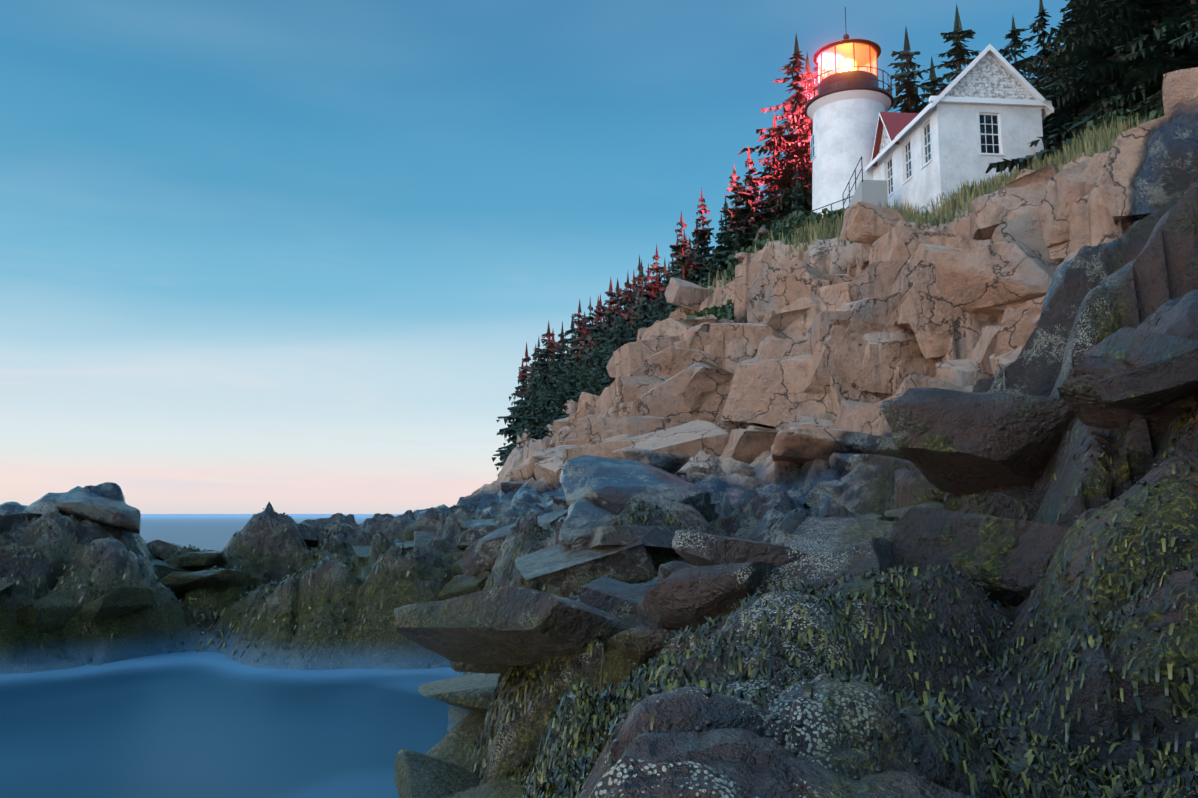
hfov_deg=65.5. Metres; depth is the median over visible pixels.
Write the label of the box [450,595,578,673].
shore rock
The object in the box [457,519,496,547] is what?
shore rock
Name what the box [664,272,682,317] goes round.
spruce tree
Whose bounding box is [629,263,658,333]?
spruce tree
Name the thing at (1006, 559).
shore rock
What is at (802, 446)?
shore rock
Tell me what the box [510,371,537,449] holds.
spruce tree
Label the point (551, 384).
spruce tree
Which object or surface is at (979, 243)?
cliff rock
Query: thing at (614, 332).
spruce tree
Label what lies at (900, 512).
shore rock
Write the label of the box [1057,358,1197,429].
shore rock
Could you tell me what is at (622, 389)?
cliff rock
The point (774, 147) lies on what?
spruce tree
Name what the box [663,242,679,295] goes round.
spruce tree
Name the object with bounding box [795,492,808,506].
shore rock
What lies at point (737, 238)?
spruce tree
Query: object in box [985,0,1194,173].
spruce tree
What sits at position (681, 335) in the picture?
cliff rock
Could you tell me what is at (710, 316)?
cliff rock
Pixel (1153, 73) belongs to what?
spruce tree
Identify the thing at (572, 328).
spruce tree
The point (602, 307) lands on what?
spruce tree
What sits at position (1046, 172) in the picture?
cliff rock
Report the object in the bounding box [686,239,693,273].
spruce tree
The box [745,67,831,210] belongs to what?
spruce tree
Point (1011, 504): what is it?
shore rock
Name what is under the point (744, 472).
shore rock
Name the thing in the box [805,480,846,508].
shore rock
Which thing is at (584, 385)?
spruce tree
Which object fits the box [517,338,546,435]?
spruce tree
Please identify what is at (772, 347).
cliff rock
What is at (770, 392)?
cliff rock
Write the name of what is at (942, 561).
shore rock
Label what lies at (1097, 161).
cliff rock
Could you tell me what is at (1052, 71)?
spruce tree
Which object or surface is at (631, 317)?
spruce tree
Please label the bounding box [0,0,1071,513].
sky
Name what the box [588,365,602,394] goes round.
spruce tree
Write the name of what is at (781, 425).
cliff rock
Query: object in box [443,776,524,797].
shore rock
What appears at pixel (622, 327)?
spruce tree
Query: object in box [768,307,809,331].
cliff rock
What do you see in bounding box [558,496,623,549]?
shore rock
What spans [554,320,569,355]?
spruce tree
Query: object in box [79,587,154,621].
shore rock
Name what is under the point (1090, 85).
spruce tree
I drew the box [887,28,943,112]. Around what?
spruce tree
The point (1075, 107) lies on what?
spruce tree
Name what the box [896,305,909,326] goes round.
cliff rock
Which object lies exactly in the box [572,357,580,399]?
spruce tree
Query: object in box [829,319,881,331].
cliff rock
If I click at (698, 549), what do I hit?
shore rock
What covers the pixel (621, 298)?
spruce tree
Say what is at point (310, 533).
shore rock
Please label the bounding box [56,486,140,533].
shore rock
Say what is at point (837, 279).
cliff rock
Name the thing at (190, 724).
sea water
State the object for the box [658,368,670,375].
cliff rock
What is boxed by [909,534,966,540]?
shore rock
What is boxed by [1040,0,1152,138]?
spruce tree
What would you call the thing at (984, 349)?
cliff rock
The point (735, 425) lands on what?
cliff rock
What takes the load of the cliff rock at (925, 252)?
on the terrain ground at (1108, 277)
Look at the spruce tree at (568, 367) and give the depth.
49.15 m
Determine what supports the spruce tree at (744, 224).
on the terrain ground at (1108, 277)
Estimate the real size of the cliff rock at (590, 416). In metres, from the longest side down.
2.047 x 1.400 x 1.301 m
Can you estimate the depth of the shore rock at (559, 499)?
19.08 m
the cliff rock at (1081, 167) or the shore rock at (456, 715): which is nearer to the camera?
the shore rock at (456, 715)
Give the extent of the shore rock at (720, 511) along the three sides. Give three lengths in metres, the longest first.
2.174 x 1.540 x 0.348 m
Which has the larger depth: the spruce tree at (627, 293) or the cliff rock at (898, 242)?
the spruce tree at (627, 293)
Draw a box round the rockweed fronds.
[0,310,1197,797]
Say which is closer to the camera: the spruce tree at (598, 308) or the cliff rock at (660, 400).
the cliff rock at (660, 400)
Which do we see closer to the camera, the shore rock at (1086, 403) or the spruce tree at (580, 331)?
the shore rock at (1086, 403)
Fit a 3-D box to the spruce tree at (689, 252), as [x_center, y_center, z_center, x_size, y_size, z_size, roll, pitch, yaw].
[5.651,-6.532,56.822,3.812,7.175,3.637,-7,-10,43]
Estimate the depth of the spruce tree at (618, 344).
48.09 m
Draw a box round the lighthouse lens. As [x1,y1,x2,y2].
[838,58,855,71]
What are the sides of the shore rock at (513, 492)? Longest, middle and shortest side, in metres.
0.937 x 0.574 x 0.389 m
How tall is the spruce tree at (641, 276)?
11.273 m
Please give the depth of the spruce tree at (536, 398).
49.62 m
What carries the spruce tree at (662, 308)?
on the terrain ground at (1108, 277)
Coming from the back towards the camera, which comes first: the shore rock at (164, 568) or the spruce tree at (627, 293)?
the spruce tree at (627, 293)
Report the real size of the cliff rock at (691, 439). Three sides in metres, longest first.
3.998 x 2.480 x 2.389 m
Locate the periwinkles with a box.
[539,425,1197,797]
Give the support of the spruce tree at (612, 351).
on the terrain ground at (1108, 277)
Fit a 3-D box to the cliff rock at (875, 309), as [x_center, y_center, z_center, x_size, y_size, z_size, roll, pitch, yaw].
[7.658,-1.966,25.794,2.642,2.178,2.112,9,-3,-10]
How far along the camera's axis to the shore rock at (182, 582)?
19.31 m
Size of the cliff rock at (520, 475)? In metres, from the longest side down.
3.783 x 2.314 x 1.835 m
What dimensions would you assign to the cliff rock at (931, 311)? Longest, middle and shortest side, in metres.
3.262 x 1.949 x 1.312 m
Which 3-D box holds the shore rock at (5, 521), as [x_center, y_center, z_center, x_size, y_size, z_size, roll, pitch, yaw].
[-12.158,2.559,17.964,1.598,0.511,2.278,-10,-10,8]
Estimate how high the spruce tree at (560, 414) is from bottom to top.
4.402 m
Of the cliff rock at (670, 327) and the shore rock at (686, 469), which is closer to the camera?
the shore rock at (686, 469)
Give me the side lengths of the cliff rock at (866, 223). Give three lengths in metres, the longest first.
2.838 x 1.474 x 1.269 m
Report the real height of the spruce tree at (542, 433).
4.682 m
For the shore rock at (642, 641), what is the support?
on the terrain ground at (1108, 277)
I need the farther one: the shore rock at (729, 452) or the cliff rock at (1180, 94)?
the shore rock at (729, 452)
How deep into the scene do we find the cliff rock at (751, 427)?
21.99 m
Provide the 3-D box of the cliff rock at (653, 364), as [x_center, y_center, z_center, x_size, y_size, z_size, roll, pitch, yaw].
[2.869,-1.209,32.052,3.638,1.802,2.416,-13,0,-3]
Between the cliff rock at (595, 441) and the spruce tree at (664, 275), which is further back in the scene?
the spruce tree at (664, 275)
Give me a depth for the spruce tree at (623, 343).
52.95 m
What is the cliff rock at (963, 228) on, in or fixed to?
on the terrain ground at (1108, 277)
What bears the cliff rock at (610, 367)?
on the terrain ground at (1108, 277)
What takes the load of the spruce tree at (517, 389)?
on the terrain ground at (1108, 277)
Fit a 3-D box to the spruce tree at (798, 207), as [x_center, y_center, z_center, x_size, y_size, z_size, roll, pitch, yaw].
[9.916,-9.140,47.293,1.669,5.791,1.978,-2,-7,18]
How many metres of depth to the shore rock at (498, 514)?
20.73 m
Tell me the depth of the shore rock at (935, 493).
9.79 m
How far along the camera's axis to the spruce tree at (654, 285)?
66.68 m
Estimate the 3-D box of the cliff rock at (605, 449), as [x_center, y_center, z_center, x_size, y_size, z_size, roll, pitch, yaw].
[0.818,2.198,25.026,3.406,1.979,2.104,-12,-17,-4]
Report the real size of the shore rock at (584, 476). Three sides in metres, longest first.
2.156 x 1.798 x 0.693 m
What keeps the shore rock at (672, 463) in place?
on the terrain ground at (1108, 277)
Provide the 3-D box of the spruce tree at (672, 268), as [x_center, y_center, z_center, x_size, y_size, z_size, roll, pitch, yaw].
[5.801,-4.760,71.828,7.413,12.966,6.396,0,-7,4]
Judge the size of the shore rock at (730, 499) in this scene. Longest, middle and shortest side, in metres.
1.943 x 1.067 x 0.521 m
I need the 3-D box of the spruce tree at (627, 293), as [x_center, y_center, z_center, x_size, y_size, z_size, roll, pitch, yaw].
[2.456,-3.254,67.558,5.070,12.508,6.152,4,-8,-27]
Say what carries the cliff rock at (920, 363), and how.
on the terrain ground at (1108, 277)
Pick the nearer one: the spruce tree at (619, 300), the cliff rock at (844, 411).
the cliff rock at (844, 411)
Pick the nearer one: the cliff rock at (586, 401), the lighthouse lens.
the cliff rock at (586, 401)
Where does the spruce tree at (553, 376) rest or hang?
on the terrain ground at (1108, 277)
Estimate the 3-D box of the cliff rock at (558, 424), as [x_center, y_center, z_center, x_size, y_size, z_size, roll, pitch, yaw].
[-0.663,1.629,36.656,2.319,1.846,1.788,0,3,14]
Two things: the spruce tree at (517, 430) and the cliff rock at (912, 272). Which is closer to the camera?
the cliff rock at (912, 272)
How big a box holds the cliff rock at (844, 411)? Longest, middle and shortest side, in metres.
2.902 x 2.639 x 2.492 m
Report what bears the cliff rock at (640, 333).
on the terrain ground at (1108, 277)
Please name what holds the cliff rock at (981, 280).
on the terrain ground at (1108, 277)
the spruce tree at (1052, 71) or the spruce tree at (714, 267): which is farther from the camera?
the spruce tree at (714, 267)
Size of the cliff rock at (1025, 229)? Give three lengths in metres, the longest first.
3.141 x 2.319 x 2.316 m
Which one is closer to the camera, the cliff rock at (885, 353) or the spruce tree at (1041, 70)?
the cliff rock at (885, 353)
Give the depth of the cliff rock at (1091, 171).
17.91 m
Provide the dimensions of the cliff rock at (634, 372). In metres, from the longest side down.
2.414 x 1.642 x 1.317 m
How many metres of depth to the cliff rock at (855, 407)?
20.98 m
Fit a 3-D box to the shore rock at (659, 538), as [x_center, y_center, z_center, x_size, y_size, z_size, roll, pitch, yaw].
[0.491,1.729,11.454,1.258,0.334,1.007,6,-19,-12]
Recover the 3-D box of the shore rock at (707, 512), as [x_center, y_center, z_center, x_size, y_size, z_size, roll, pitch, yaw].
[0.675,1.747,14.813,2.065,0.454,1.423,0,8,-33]
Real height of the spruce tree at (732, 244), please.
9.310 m
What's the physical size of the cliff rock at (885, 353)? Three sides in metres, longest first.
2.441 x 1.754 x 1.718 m
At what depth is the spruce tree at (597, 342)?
55.50 m
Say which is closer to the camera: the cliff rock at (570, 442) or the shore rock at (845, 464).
the shore rock at (845, 464)
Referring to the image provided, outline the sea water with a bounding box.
[0,514,459,797]
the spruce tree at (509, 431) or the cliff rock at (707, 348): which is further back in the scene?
the spruce tree at (509, 431)
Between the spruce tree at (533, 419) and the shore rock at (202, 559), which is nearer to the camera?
the shore rock at (202, 559)
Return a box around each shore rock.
[0,513,42,530]
[0,582,16,590]
[17,589,82,631]
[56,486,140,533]
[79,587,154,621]
[147,540,202,559]
[150,559,190,578]
[159,569,260,592]
[177,551,226,568]
[297,524,320,543]
[299,560,347,568]
[352,546,369,566]
[355,578,363,585]
[357,566,371,579]
[394,586,631,665]
[395,543,412,550]
[395,748,477,797]
[413,531,436,549]
[418,673,499,713]
[424,711,486,770]
[437,571,489,600]
[440,500,511,531]
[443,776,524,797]
[447,706,470,730]
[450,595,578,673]
[451,558,463,574]
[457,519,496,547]
[461,509,567,577]
[501,482,525,493]
[501,490,517,499]
[515,539,655,593]
[550,587,570,596]
[551,489,570,509]
[555,521,564,533]
[557,455,693,503]
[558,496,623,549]
[575,582,658,690]
[579,577,641,615]
[587,525,688,553]
[592,482,710,512]
[607,448,689,473]
[607,626,681,658]
[636,561,778,632]
[658,561,697,581]
[672,530,812,566]
[676,465,710,473]
[694,537,895,629]
[696,502,715,521]
[708,513,718,522]
[709,516,733,534]
[713,499,722,513]
[720,448,732,458]
[720,488,758,527]
[732,469,756,476]
[771,428,909,463]
[777,513,899,545]
[785,517,896,555]
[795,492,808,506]
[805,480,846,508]
[829,453,916,474]
[879,506,1070,607]
[880,387,1075,494]
[884,502,943,518]
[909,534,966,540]
[922,554,971,581]
[927,483,946,502]
[943,489,1039,521]
[944,493,963,499]
[1024,491,1045,505]
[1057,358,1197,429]
[1081,327,1197,367]
[1086,347,1197,415]
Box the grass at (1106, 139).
[670,110,1160,323]
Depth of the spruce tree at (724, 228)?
54.13 m
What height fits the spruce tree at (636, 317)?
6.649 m
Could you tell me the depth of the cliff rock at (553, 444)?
34.89 m
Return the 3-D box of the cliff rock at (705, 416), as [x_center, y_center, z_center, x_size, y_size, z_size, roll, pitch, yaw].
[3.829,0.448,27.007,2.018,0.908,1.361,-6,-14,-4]
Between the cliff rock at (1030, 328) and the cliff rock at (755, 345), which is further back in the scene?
the cliff rock at (755, 345)
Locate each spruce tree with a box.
[492,343,535,481]
[495,357,527,476]
[498,373,539,474]
[504,321,565,459]
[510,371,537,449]
[515,334,556,439]
[515,387,546,447]
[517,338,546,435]
[520,383,552,430]
[524,345,537,398]
[526,391,551,439]
[535,351,564,424]
[537,374,549,429]
[541,331,562,390]
[541,375,570,439]
[543,360,553,397]
[545,354,561,414]
[546,299,593,397]
[546,345,579,425]
[553,370,578,410]
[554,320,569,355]
[555,329,566,361]
[558,354,563,383]
[562,312,588,376]
[563,313,576,361]
[571,350,587,391]
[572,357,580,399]
[573,351,591,401]
[575,365,587,401]
[578,334,593,370]
[582,294,607,336]
[583,278,627,366]
[583,297,601,345]
[584,298,596,362]
[586,340,602,387]
[587,315,610,383]
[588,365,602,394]
[589,358,604,395]
[590,314,620,395]
[590,335,602,370]
[594,300,614,365]
[599,345,606,384]
[600,308,632,383]
[600,330,622,394]
[602,313,627,371]
[604,353,615,387]
[606,344,614,383]
[609,277,628,328]
[613,281,629,335]
[621,273,637,333]
[623,303,646,342]
[625,303,635,338]
[626,259,650,326]
[626,271,639,331]
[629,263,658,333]
[630,253,646,304]
[633,303,644,341]
[645,244,666,310]
[646,297,655,327]
[649,285,666,325]
[650,287,668,323]
[661,259,668,297]
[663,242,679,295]
[663,257,677,297]
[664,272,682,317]
[666,211,697,313]
[669,236,694,305]
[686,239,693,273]
[687,187,721,286]
[687,266,697,283]
[691,221,700,266]
[698,249,723,287]
[701,165,753,287]
[714,197,729,259]
[715,214,723,263]
[717,148,766,280]
[726,34,817,252]
[728,234,744,278]
[736,113,803,237]
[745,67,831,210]
[750,53,819,239]
[758,187,780,237]
[764,120,807,215]
[791,167,804,226]
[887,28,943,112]
[917,56,943,107]
[925,4,979,95]
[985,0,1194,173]
[998,16,1041,88]
[1015,0,1063,132]
[1034,12,1075,122]
[1039,0,1106,155]
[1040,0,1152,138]
[1041,55,1071,155]
[1044,1,1103,149]
[1057,0,1188,153]
[1081,0,1197,138]
[1099,0,1193,117]
[1146,28,1197,113]
[1168,7,1197,49]
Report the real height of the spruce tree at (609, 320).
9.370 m
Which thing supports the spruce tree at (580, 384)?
on the terrain ground at (1108, 277)
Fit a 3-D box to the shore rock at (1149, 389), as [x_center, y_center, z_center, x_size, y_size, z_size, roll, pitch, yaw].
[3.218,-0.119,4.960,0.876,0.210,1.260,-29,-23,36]
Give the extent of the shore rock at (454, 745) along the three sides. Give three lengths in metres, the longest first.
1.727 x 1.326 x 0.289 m
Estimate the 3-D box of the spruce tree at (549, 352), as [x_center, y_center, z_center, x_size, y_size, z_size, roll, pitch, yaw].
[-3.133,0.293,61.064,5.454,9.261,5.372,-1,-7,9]
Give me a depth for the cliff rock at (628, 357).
31.93 m
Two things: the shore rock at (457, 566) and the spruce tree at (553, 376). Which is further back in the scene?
the spruce tree at (553, 376)
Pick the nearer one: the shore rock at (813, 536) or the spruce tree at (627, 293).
the shore rock at (813, 536)
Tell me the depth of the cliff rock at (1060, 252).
18.31 m
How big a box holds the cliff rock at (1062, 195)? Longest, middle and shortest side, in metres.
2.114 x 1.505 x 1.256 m
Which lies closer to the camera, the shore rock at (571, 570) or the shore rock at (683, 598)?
the shore rock at (683, 598)
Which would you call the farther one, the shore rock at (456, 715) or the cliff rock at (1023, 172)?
the cliff rock at (1023, 172)
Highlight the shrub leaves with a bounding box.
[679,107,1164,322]
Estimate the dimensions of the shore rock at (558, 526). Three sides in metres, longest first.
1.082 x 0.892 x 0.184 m
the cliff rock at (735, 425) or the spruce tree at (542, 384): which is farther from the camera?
the spruce tree at (542, 384)
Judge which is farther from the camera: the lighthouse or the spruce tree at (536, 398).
the spruce tree at (536, 398)
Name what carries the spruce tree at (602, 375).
on the terrain ground at (1108, 277)
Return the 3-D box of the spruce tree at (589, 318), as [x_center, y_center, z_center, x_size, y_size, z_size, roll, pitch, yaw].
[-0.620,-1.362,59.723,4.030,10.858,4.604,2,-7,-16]
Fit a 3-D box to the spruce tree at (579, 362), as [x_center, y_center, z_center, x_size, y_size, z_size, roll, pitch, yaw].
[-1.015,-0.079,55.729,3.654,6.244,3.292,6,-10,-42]
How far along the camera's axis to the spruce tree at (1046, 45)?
41.97 m
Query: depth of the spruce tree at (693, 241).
68.65 m
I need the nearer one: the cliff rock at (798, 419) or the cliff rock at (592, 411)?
the cliff rock at (798, 419)
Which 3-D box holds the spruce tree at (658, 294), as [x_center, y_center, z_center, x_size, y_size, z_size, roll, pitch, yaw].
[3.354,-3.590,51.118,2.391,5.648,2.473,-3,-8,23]
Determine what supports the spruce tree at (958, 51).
on the terrain ground at (1108, 277)
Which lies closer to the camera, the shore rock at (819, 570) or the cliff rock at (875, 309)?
the shore rock at (819, 570)
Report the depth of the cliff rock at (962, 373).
20.85 m
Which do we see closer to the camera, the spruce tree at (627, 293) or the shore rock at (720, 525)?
the shore rock at (720, 525)
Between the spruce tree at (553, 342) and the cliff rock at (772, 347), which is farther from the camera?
the spruce tree at (553, 342)
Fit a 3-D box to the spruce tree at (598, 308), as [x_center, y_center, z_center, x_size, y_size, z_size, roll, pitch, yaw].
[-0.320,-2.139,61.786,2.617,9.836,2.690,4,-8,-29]
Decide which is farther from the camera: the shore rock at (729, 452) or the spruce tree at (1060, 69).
the spruce tree at (1060, 69)
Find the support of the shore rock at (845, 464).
on the terrain ground at (1108, 277)
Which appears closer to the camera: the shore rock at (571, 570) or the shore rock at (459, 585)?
the shore rock at (571, 570)
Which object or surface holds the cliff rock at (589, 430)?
on the terrain ground at (1108, 277)
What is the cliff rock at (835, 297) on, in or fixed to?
on the terrain ground at (1108, 277)
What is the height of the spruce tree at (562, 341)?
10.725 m
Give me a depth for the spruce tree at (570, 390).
46.96 m
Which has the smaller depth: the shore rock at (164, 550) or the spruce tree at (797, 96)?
the shore rock at (164, 550)
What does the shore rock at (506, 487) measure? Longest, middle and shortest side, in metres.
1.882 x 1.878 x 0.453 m
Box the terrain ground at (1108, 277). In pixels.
[0,145,1197,797]
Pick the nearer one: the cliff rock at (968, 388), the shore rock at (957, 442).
the shore rock at (957, 442)
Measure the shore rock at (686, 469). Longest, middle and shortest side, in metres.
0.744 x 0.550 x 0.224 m
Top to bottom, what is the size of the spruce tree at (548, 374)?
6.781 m
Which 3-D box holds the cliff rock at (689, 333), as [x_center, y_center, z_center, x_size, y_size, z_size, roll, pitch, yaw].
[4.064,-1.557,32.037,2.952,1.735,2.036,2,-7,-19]
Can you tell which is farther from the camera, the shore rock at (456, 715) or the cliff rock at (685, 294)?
the cliff rock at (685, 294)
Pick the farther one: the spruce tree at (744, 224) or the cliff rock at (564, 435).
the spruce tree at (744, 224)
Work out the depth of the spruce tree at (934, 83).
60.82 m
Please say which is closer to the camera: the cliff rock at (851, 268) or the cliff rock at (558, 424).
the cliff rock at (851, 268)
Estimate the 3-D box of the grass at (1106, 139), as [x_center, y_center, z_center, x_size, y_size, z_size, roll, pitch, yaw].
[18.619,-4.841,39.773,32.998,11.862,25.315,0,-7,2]
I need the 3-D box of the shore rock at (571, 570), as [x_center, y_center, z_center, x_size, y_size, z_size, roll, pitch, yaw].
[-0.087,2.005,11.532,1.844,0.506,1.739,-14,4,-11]
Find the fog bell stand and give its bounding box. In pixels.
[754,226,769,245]
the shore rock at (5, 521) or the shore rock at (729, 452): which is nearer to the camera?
the shore rock at (5, 521)
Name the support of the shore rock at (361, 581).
on the terrain ground at (1108, 277)
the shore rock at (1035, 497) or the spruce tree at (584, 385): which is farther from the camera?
the spruce tree at (584, 385)
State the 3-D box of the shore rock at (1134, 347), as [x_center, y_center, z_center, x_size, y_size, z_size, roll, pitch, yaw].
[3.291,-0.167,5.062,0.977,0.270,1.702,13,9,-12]
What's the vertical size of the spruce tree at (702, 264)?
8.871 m
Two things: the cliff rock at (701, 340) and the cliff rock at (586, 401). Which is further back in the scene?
the cliff rock at (586, 401)
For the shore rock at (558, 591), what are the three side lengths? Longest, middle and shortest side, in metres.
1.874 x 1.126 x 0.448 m
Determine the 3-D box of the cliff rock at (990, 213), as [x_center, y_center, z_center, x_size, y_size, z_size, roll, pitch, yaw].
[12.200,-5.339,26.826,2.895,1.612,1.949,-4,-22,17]
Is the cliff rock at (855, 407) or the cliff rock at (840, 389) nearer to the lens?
the cliff rock at (855, 407)
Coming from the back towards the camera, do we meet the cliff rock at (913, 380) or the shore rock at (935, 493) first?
the cliff rock at (913, 380)
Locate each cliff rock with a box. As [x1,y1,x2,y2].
[509,465,528,481]
[527,445,576,480]
[534,434,631,489]
[550,426,569,447]
[552,417,568,437]
[555,427,575,445]
[563,440,644,463]
[564,439,576,444]
[568,412,579,428]
[576,392,599,412]
[576,416,678,446]
[580,407,600,417]
[584,414,595,417]
[592,439,608,443]
[599,375,669,414]
[606,355,615,377]
[612,420,729,457]
[613,336,679,377]
[629,382,655,416]
[630,368,640,375]
[636,328,646,340]
[636,361,729,424]
[639,338,690,376]
[641,318,691,340]
[649,335,668,338]
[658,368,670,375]
[665,277,712,311]
[669,347,721,377]
[677,319,720,326]
[677,381,730,423]
[678,332,684,340]
[681,367,733,408]
[684,324,709,348]
[688,391,710,415]
[690,330,710,350]
[695,314,716,319]
[701,411,713,420]
[704,345,709,351]
[709,323,784,362]
[711,318,733,323]
[714,422,762,430]
[720,353,836,426]
[722,429,781,464]
[725,426,734,433]
[735,252,745,261]
[746,261,829,322]
[747,425,778,431]
[750,322,768,348]
[754,337,809,360]
[764,296,821,335]
[767,274,829,312]
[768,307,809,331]
[776,421,832,429]
[785,415,835,425]
[803,336,891,399]
[805,311,853,354]
[811,340,882,412]
[818,274,846,284]
[818,281,860,310]
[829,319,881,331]
[831,275,851,284]
[833,400,870,429]
[838,292,900,341]
[840,201,906,244]
[846,392,902,437]
[847,262,856,277]
[851,404,864,411]
[853,260,907,299]
[856,243,871,267]
[856,330,921,394]
[869,225,954,264]
[875,312,913,332]
[891,258,935,329]
[893,353,935,393]
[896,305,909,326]
[896,372,963,393]
[903,278,997,358]
[913,244,959,277]
[929,236,978,248]
[934,241,1055,317]
[935,359,988,387]
[955,216,969,237]
[963,385,973,391]
[969,181,1048,239]
[971,239,990,247]
[971,326,999,376]
[989,208,1059,266]
[989,346,1021,376]
[990,301,1026,313]
[994,308,1041,356]
[1006,163,1058,188]
[1015,169,1036,179]
[1021,313,1040,350]
[1025,296,1044,307]
[1038,173,1092,246]
[1045,161,1087,194]
[1049,240,1070,262]
[1082,153,1108,194]
[1089,168,1093,177]
[1098,115,1197,224]
[1162,67,1197,128]
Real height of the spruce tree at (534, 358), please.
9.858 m
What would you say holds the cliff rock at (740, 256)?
on the terrain ground at (1108, 277)
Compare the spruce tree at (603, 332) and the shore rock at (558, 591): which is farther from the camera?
the spruce tree at (603, 332)
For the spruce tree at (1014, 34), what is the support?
on the terrain ground at (1108, 277)
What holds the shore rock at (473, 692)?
on the terrain ground at (1108, 277)
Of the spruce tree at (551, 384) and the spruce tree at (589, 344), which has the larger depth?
the spruce tree at (589, 344)
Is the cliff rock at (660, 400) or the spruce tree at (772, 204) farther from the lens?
the spruce tree at (772, 204)
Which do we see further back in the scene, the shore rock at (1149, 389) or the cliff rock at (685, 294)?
the cliff rock at (685, 294)
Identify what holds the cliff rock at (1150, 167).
on the terrain ground at (1108, 277)
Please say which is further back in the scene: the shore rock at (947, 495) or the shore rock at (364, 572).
the shore rock at (364, 572)
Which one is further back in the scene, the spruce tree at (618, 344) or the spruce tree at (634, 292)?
the spruce tree at (634, 292)
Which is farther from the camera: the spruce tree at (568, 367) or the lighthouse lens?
the spruce tree at (568, 367)
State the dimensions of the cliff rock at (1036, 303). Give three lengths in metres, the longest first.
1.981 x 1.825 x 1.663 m
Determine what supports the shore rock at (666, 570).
on the terrain ground at (1108, 277)
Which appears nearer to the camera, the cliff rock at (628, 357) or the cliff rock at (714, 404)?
the cliff rock at (714, 404)
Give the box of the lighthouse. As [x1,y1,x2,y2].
[805,7,1053,217]
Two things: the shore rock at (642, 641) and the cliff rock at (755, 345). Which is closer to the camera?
the shore rock at (642, 641)
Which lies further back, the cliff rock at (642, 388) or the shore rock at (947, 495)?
the cliff rock at (642, 388)
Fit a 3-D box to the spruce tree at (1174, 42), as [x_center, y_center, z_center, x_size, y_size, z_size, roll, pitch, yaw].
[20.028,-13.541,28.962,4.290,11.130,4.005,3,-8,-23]
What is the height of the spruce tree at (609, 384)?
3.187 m
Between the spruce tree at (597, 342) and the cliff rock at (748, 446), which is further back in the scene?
the spruce tree at (597, 342)
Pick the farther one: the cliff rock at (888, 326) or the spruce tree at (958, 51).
the spruce tree at (958, 51)
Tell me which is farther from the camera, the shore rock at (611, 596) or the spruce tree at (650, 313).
the spruce tree at (650, 313)
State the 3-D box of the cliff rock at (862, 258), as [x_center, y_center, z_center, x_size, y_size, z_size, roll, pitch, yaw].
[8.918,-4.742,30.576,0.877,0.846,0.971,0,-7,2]
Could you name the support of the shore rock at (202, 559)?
on the terrain ground at (1108, 277)
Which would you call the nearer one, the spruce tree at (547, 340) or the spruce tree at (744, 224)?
the spruce tree at (744, 224)
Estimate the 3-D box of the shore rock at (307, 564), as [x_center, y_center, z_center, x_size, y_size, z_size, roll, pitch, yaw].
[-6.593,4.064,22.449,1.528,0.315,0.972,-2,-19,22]
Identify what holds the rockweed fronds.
on the terrain ground at (1108, 277)
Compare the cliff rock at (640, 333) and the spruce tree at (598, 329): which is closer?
the cliff rock at (640, 333)
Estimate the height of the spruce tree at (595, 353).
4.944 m
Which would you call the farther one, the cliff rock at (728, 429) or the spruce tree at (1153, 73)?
the spruce tree at (1153, 73)
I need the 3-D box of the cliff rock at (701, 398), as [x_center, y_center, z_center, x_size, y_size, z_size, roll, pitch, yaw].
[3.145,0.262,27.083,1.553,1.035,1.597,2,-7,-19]
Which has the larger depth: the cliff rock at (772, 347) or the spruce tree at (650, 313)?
the spruce tree at (650, 313)
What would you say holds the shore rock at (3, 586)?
on the terrain ground at (1108, 277)
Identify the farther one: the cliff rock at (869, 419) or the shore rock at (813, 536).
the cliff rock at (869, 419)
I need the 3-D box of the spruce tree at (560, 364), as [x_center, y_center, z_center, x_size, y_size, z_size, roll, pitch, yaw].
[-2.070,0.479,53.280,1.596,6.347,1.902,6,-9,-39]
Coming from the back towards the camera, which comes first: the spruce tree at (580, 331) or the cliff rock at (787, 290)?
the spruce tree at (580, 331)
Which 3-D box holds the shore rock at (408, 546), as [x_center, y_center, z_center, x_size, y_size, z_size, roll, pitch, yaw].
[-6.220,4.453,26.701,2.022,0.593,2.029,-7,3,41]
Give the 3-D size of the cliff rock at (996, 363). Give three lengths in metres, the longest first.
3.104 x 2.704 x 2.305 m
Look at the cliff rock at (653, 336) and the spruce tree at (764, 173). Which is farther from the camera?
the spruce tree at (764, 173)
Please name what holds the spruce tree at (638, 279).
on the terrain ground at (1108, 277)
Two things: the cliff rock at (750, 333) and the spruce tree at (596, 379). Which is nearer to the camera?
the cliff rock at (750, 333)
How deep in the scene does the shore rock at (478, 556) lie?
16.07 m
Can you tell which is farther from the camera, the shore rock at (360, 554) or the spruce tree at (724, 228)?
the spruce tree at (724, 228)
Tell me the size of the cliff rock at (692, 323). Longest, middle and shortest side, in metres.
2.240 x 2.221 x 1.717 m
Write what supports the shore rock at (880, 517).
on the terrain ground at (1108, 277)

